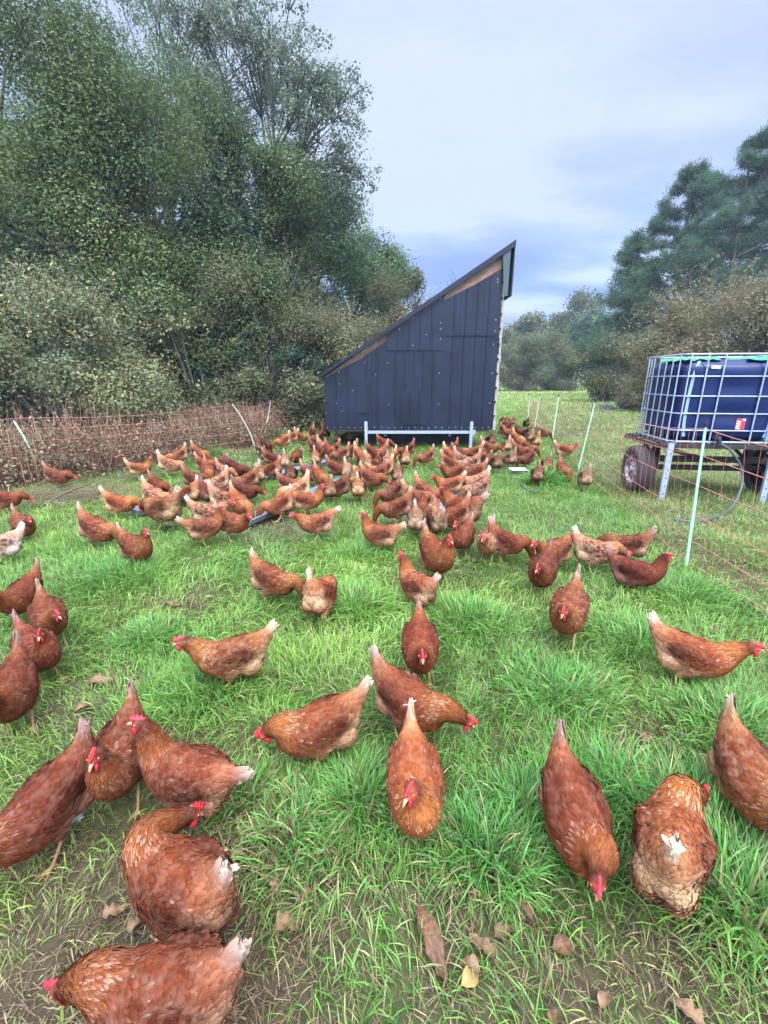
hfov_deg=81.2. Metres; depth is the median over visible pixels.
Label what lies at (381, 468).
hen
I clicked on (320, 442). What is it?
hen
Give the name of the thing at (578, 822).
hen
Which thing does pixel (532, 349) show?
round tree
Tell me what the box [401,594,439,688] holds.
hen
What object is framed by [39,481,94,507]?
fallen branch
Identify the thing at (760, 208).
pine tree
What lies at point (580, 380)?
woodland
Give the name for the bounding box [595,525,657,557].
hen
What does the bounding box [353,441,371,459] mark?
hen
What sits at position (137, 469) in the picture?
hen
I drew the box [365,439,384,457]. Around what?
hen
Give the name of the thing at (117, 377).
sallow bush
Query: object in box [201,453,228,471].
hen
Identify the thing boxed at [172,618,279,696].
hen
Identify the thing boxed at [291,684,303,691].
fallen leaf
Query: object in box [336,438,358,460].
hen
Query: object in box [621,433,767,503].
flatbed trailer
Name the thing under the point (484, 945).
fallen leaf
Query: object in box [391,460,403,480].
hen
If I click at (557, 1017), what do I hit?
fallen leaf
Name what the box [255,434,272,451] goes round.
hen
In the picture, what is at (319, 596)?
hen
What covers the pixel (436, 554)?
hen
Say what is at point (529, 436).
hen
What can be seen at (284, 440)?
hen
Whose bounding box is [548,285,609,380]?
distant tree
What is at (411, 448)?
hen
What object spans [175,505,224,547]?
hen
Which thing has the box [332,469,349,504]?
hen
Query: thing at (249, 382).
understorey shrub
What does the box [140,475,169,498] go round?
hen
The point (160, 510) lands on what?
hen
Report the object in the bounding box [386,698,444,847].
hen
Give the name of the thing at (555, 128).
sky
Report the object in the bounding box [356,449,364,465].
hen
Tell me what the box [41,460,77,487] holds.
hen
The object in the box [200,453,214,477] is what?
hen
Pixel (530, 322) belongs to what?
distant tree
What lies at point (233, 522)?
hen
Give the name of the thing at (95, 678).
fallen leaf
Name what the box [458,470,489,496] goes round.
hen
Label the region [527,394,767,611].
electric fence
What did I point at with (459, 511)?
hen
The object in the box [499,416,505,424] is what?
hen
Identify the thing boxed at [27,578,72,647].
hen
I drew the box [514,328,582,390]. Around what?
round tree
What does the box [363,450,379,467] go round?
hen
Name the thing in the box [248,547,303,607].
hen
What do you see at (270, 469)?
hen
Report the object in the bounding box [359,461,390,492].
hen
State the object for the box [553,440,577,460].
hen
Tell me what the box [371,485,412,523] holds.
hen
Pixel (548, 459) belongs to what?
hen
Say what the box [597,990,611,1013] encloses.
fallen leaf
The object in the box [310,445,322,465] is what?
hen
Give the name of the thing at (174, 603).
fallen leaf
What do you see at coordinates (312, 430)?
hen
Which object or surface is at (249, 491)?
hen
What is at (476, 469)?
hen
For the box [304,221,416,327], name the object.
leafy tree
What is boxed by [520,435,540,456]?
hen
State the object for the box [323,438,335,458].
hen
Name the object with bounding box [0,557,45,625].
hen
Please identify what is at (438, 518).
hen
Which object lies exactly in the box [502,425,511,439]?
hen
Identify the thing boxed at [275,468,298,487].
hen
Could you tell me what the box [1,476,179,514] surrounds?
straw
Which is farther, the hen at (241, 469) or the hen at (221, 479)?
the hen at (241, 469)
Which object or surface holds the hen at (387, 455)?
on the ground at (98, 826)
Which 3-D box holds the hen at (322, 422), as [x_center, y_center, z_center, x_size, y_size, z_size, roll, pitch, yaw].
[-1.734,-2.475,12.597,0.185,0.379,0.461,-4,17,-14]
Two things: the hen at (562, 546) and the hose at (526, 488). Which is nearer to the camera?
the hen at (562, 546)
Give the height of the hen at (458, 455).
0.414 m
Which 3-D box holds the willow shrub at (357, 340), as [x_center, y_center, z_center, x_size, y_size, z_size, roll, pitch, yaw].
[-1.613,-4.852,14.245,3.377,4.455,3.466,0,17,0]
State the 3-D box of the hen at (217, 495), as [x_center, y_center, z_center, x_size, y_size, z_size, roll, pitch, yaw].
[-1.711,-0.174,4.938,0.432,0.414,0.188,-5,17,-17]
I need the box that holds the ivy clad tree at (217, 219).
[159,70,295,400]
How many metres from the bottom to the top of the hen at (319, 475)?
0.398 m
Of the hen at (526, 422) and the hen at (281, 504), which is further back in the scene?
the hen at (526, 422)
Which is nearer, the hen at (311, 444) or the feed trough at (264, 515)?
the feed trough at (264, 515)
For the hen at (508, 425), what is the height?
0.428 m
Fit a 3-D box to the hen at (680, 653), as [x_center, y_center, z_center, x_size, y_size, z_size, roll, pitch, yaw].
[1.474,0.670,2.099,0.470,0.368,0.191,8,18,24]
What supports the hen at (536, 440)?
on the ground at (98, 826)
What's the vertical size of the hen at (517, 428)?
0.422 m
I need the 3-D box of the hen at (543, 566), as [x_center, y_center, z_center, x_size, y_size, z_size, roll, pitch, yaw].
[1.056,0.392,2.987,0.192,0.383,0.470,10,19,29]
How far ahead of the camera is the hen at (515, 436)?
9.32 m
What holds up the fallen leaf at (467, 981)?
on the ground at (98, 826)
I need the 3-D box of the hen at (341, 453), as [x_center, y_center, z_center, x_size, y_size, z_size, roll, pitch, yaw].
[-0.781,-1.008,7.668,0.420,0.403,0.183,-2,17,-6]
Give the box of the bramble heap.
[591,396,644,410]
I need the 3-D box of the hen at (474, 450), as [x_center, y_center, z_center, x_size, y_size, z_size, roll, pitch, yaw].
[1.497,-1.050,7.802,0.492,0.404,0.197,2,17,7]
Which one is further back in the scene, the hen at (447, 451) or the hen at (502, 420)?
the hen at (502, 420)
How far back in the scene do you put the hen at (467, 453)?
7.62 m
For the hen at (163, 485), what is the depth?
5.36 m
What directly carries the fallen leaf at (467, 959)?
on the ground at (98, 826)
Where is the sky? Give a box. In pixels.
[0,0,767,376]
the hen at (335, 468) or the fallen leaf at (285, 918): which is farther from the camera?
the hen at (335, 468)
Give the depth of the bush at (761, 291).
16.90 m
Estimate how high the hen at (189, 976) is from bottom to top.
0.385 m
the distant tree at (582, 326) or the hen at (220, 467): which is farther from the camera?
the distant tree at (582, 326)
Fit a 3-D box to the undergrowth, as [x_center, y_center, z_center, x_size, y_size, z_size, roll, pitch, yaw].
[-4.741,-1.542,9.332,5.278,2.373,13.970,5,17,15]
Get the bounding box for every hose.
[519,475,537,492]
[673,444,743,522]
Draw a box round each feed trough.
[131,459,326,515]
[249,477,340,525]
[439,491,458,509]
[509,468,528,472]
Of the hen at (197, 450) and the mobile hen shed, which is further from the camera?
the mobile hen shed
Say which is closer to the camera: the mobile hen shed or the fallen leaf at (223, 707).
the fallen leaf at (223, 707)
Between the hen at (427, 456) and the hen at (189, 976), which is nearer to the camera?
the hen at (189, 976)
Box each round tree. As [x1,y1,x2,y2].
[498,332,558,391]
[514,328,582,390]
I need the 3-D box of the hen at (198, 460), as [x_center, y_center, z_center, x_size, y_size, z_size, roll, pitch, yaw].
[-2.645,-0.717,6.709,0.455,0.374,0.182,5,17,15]
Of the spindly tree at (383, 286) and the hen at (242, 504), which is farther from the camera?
the spindly tree at (383, 286)
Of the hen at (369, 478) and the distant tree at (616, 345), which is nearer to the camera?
the hen at (369, 478)
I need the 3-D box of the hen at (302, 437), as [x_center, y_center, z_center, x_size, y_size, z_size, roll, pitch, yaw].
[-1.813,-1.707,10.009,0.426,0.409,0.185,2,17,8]
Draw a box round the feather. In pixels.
[72,813,83,822]
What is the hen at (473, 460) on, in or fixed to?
on the ground at (98, 826)
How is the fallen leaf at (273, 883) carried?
on the ground at (98, 826)
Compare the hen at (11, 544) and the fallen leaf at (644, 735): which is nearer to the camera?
the fallen leaf at (644, 735)
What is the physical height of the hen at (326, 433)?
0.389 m
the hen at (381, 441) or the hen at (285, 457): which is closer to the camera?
the hen at (285, 457)
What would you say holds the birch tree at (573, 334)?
on the ground at (98, 826)
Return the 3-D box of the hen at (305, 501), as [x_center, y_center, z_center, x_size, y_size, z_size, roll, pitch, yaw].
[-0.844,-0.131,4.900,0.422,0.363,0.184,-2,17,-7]
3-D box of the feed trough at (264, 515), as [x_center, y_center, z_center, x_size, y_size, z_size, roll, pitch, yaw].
[-0.974,-0.179,5.417,0.162,0.070,2.116,7,18,22]
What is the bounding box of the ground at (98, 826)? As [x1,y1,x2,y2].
[0,378,767,1023]
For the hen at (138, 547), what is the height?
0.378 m
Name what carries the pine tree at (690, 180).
on the ground at (98, 826)
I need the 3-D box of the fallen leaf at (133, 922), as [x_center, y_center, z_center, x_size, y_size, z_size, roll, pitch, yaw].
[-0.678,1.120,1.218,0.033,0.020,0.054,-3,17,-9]
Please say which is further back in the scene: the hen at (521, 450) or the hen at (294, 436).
the hen at (294, 436)
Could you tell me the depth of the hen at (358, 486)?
5.25 m
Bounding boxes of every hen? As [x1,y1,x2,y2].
[0,491,33,515]
[0,521,24,563]
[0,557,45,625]
[0,629,42,735]
[0,717,95,884]
[8,503,35,540]
[9,609,66,682]
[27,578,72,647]
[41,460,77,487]
[43,928,251,1023]
[76,501,118,552]
[85,677,148,822]
[98,486,140,519]
[116,522,152,561]
[120,800,240,940]
[123,457,151,479]
[126,714,253,820]
[138,485,182,532]
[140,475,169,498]
[147,469,171,492]
[156,449,186,476]
[165,442,186,460]
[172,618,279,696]
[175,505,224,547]
[179,474,200,508]
[180,463,210,484]
[184,495,235,518]
[190,440,210,458]
[193,451,215,469]
[199,476,228,501]
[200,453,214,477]
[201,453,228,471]
[203,465,228,487]
[207,479,227,503]
[213,501,251,541]
[214,457,237,477]
[222,452,249,476]
[228,480,254,518]
[230,474,266,503]
[234,463,258,484]
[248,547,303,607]
[251,459,265,487]
[253,674,373,770]
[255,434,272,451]
[256,484,292,521]
[260,444,269,463]
[261,447,281,463]
[262,455,281,480]
[272,430,290,450]
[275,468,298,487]
[275,469,309,497]
[278,428,298,445]
[281,448,290,469]
[285,459,297,478]
[286,483,324,513]
[289,506,340,542]
[291,443,302,466]
[293,426,309,442]
[299,458,314,485]
[300,566,336,626]
[308,423,315,434]
[308,426,323,445]
[308,437,322,452]
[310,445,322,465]
[311,459,328,485]
[316,434,323,445]
[319,419,324,430]
[320,438,340,459]
[322,425,329,437]
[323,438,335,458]
[323,473,336,502]
[325,454,342,476]
[328,441,349,462]
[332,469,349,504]
[334,431,341,443]
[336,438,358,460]
[342,431,352,444]
[342,456,358,482]
[350,464,360,481]
[351,473,365,502]
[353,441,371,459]
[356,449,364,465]
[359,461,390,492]
[359,511,406,548]
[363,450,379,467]
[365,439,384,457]
[368,454,393,475]
[368,644,477,740]
[369,458,387,488]
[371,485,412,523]
[372,472,402,508]
[373,452,382,463]
[376,433,394,446]
[377,439,389,454]
[382,448,393,475]
[383,445,397,462]
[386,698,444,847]
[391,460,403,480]
[396,551,440,606]
[397,438,414,455]
[399,445,410,469]
[400,478,440,508]
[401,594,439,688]
[407,499,427,537]
[412,443,434,466]
[414,471,443,505]
[417,490,431,531]
[418,518,454,589]
[427,490,470,533]
[427,493,448,537]
[430,470,466,491]
[437,486,489,529]
[438,458,466,477]
[440,448,458,466]
[442,441,452,457]
[448,437,458,449]
[451,442,474,456]
[451,513,475,559]
[453,446,469,459]
[454,449,481,466]
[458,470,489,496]
[461,440,484,456]
[462,465,490,485]
[464,458,488,475]
[476,514,497,565]
[480,436,503,452]
[480,449,493,464]
[485,430,495,443]
[487,515,534,564]
[489,449,502,472]
[498,418,511,433]
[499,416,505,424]
[499,422,511,436]
[501,435,511,454]
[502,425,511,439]
[502,446,517,468]
[511,427,525,444]
[511,438,530,455]
[514,421,521,434]
[515,445,534,467]
[520,423,532,436]
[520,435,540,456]
[523,416,529,427]
[525,428,533,441]
[528,535,559,601]
[530,431,540,445]
[531,459,544,485]
[531,531,572,564]
[535,423,552,438]
[537,452,552,472]
[537,718,618,902]
[549,563,589,655]
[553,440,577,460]
[556,453,571,483]
[571,524,632,572]
[577,463,593,491]
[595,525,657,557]
[603,544,673,598]
[628,773,718,919]
[646,610,764,689]
[705,693,767,833]
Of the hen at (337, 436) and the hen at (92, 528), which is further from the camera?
the hen at (337, 436)
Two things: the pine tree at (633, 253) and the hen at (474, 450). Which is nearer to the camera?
the hen at (474, 450)
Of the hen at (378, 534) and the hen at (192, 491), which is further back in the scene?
the hen at (192, 491)
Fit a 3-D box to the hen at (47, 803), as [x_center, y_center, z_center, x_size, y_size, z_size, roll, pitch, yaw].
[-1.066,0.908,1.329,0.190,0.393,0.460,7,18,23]
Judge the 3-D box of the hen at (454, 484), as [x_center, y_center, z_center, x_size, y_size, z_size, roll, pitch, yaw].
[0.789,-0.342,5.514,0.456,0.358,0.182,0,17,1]
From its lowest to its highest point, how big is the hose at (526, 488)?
0.017 m
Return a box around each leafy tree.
[188,113,338,398]
[248,150,375,411]
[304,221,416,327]
[379,241,427,312]
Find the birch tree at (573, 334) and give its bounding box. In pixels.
[561,311,587,387]
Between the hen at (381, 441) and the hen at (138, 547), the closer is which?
the hen at (138, 547)
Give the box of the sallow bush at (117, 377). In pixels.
[0,241,212,439]
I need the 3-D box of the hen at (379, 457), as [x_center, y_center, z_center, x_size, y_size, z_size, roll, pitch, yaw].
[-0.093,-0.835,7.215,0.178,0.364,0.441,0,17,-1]
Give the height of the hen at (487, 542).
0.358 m
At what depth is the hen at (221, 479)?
5.64 m
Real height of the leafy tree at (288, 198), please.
8.890 m
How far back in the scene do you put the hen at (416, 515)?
3.96 m
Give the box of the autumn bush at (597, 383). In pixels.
[551,326,651,401]
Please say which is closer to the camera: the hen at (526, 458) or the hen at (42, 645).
the hen at (42, 645)
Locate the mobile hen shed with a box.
[318,240,516,447]
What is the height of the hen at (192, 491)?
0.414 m
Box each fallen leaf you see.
[69,702,91,713]
[85,674,114,683]
[93,902,130,923]
[125,916,140,938]
[163,600,181,606]
[212,705,229,718]
[263,909,306,934]
[269,877,280,894]
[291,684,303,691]
[300,883,311,907]
[414,903,453,998]
[458,953,484,973]
[458,965,478,988]
[467,930,503,970]
[490,921,512,937]
[522,898,533,922]
[546,934,575,955]
[547,1009,561,1023]
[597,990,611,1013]
[607,917,614,930]
[639,730,653,745]
[665,995,704,1023]
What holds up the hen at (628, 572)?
on the ground at (98, 826)
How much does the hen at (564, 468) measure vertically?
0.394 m
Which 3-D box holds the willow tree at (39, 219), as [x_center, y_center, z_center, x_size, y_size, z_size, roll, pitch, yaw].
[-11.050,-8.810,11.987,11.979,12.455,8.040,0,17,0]
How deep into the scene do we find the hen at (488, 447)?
8.25 m
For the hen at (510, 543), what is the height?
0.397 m
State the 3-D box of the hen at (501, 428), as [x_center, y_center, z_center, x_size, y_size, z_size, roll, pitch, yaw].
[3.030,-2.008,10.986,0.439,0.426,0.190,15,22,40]
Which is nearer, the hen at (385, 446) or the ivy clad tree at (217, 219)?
the hen at (385, 446)
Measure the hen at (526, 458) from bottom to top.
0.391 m
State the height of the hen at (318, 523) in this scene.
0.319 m
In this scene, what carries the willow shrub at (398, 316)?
on the ground at (98, 826)
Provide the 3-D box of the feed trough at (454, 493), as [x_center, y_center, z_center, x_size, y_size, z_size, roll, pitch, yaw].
[0.693,-0.107,5.175,0.162,0.070,1.012,7,18,23]
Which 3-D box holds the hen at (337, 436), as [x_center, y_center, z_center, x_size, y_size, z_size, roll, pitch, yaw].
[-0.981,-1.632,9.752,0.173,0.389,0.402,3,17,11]
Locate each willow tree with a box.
[0,0,195,415]
[0,1,310,392]
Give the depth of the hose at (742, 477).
5.18 m
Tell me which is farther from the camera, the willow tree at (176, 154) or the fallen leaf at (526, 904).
the willow tree at (176, 154)
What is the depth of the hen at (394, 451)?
7.28 m
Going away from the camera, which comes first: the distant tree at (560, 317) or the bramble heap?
the bramble heap
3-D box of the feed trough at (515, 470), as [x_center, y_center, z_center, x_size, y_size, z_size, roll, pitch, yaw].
[2.102,-0.648,7.006,0.260,0.055,0.192,0,17,0]
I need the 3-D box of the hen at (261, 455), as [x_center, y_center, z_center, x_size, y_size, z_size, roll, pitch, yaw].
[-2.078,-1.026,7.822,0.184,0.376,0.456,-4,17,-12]
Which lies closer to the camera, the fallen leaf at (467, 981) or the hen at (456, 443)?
the fallen leaf at (467, 981)
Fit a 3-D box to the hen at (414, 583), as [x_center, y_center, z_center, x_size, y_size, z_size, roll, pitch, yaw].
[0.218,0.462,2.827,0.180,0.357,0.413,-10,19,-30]
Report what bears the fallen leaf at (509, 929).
on the ground at (98, 826)
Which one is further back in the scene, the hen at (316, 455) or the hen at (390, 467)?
the hen at (316, 455)
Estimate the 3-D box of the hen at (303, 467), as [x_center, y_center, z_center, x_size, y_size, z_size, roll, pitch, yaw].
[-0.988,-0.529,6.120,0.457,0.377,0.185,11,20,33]
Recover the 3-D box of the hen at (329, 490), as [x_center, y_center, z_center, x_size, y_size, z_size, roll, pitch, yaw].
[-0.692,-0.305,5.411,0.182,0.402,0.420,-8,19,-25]
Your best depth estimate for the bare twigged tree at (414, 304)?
26.04 m
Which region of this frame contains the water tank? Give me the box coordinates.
[636,353,767,444]
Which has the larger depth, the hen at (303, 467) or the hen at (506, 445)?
the hen at (506, 445)
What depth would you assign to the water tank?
5.24 m
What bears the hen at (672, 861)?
on the ground at (98, 826)
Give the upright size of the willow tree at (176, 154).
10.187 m
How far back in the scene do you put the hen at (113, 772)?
1.48 m
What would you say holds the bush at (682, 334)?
on the ground at (98, 826)
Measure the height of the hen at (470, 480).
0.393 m
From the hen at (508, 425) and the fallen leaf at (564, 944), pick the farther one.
the hen at (508, 425)
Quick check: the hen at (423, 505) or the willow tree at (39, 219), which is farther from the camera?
the willow tree at (39, 219)
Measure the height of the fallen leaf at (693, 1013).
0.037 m
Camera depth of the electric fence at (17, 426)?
7.75 m
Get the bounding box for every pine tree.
[578,228,670,385]
[601,153,765,337]
[639,120,767,344]
[715,172,767,299]
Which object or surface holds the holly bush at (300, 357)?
on the ground at (98, 826)
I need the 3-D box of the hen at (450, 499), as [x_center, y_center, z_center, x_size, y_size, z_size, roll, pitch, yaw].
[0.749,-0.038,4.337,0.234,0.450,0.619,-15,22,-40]
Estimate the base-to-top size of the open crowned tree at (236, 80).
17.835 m
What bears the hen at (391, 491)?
on the ground at (98, 826)
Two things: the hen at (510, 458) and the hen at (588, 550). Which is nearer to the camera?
the hen at (588, 550)
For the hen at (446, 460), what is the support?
on the ground at (98, 826)
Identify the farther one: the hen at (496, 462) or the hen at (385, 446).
the hen at (385, 446)
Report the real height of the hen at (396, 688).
0.391 m
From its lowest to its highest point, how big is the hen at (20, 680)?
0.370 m
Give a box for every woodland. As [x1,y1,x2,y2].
[0,172,366,408]
[496,249,761,388]
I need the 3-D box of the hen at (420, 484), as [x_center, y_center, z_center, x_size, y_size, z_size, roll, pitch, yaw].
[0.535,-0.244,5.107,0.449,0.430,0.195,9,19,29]
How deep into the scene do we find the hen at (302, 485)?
5.21 m
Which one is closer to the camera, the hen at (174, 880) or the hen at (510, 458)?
the hen at (174, 880)
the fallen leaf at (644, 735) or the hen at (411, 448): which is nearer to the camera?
the fallen leaf at (644, 735)
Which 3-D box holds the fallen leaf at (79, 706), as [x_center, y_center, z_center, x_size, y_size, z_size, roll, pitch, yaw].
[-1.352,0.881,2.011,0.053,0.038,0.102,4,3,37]
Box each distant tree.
[499,308,559,366]
[512,309,585,385]
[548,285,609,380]
[562,305,645,352]
[584,318,664,380]
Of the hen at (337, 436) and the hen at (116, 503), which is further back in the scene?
the hen at (337, 436)
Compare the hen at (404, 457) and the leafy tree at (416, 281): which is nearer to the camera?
the hen at (404, 457)
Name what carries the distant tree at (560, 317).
on the ground at (98, 826)
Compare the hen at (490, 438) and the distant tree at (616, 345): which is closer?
the hen at (490, 438)
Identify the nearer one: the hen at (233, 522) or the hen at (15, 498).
the hen at (233, 522)
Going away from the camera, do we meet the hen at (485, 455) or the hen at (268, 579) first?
the hen at (268, 579)
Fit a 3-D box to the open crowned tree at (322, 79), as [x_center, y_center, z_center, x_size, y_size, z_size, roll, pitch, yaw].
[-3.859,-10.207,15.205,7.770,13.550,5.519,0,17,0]
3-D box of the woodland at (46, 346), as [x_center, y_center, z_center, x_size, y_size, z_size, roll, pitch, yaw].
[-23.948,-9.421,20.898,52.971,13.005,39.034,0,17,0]
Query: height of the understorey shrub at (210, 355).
4.033 m
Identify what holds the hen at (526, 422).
on the ground at (98, 826)
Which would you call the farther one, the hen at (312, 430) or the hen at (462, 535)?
the hen at (312, 430)
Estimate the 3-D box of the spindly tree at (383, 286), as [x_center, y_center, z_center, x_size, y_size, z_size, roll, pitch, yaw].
[-0.527,-6.318,17.536,5.759,6.622,4.378,0,17,0]
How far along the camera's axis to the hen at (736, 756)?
1.45 m
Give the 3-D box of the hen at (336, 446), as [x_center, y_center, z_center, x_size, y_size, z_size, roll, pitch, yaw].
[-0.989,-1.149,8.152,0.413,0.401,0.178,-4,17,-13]
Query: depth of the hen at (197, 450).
7.71 m
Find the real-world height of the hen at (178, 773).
0.390 m
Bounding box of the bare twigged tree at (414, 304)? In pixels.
[398,288,434,315]
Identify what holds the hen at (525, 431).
on the ground at (98, 826)
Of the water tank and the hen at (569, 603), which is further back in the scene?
the water tank
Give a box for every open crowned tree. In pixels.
[0,0,339,398]
[139,0,384,383]
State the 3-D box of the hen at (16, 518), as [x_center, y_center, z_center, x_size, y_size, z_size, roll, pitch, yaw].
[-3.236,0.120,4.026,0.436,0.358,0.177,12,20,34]
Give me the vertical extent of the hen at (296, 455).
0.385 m
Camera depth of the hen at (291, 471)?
6.00 m
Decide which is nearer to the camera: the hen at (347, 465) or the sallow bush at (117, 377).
the hen at (347, 465)
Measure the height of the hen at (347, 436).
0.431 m
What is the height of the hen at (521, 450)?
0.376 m
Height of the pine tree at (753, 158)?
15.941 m
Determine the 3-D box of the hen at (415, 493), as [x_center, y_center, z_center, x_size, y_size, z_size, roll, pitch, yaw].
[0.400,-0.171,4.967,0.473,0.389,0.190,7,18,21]
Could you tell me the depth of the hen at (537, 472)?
5.98 m
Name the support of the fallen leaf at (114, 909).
on the ground at (98, 826)
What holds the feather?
on the ground at (98, 826)
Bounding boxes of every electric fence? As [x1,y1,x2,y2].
[0,399,312,475]
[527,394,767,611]
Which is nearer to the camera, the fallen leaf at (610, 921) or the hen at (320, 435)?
the fallen leaf at (610, 921)
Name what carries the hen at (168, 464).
on the ground at (98, 826)
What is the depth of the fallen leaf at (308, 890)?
1.29 m
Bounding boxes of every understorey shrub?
[87,269,273,418]
[203,343,329,432]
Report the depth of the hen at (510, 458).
7.29 m
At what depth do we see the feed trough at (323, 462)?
6.43 m
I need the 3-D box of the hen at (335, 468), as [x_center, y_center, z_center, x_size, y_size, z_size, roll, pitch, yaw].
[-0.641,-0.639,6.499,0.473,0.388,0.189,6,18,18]
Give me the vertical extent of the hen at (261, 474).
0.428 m
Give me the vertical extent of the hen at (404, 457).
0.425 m
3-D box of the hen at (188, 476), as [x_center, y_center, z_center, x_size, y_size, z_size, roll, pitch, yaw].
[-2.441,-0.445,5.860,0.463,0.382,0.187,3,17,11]
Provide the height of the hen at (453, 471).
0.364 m
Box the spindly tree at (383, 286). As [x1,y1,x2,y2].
[306,255,413,346]
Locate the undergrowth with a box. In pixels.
[0,385,294,491]
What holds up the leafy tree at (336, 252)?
on the ground at (98, 826)
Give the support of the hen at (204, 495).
on the ground at (98, 826)
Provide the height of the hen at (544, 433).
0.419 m
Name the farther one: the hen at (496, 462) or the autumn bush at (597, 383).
the autumn bush at (597, 383)
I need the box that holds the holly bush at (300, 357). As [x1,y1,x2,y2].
[273,342,327,427]
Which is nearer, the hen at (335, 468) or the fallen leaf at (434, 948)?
the fallen leaf at (434, 948)
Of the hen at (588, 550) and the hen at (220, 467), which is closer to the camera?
the hen at (588, 550)
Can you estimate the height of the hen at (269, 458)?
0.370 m
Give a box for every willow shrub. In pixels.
[174,232,350,422]
[279,284,380,419]
[361,297,421,329]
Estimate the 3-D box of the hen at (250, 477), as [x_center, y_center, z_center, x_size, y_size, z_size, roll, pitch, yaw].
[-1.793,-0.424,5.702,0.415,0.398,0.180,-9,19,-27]
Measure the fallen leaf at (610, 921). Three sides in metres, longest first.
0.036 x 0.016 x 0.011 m
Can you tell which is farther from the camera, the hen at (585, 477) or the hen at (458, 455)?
the hen at (458, 455)
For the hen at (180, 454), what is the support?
on the ground at (98, 826)
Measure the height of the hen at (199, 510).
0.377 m
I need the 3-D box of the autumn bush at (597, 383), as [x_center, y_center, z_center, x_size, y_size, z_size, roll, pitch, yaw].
[13.780,-8.866,27.653,6.046,4.721,4.321,-4,17,-14]
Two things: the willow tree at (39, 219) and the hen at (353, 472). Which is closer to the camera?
the hen at (353, 472)
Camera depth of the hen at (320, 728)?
1.62 m
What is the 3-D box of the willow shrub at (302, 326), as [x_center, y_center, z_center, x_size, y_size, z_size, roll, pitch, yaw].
[-3.480,-5.152,13.152,5.097,5.628,4.080,0,17,0]

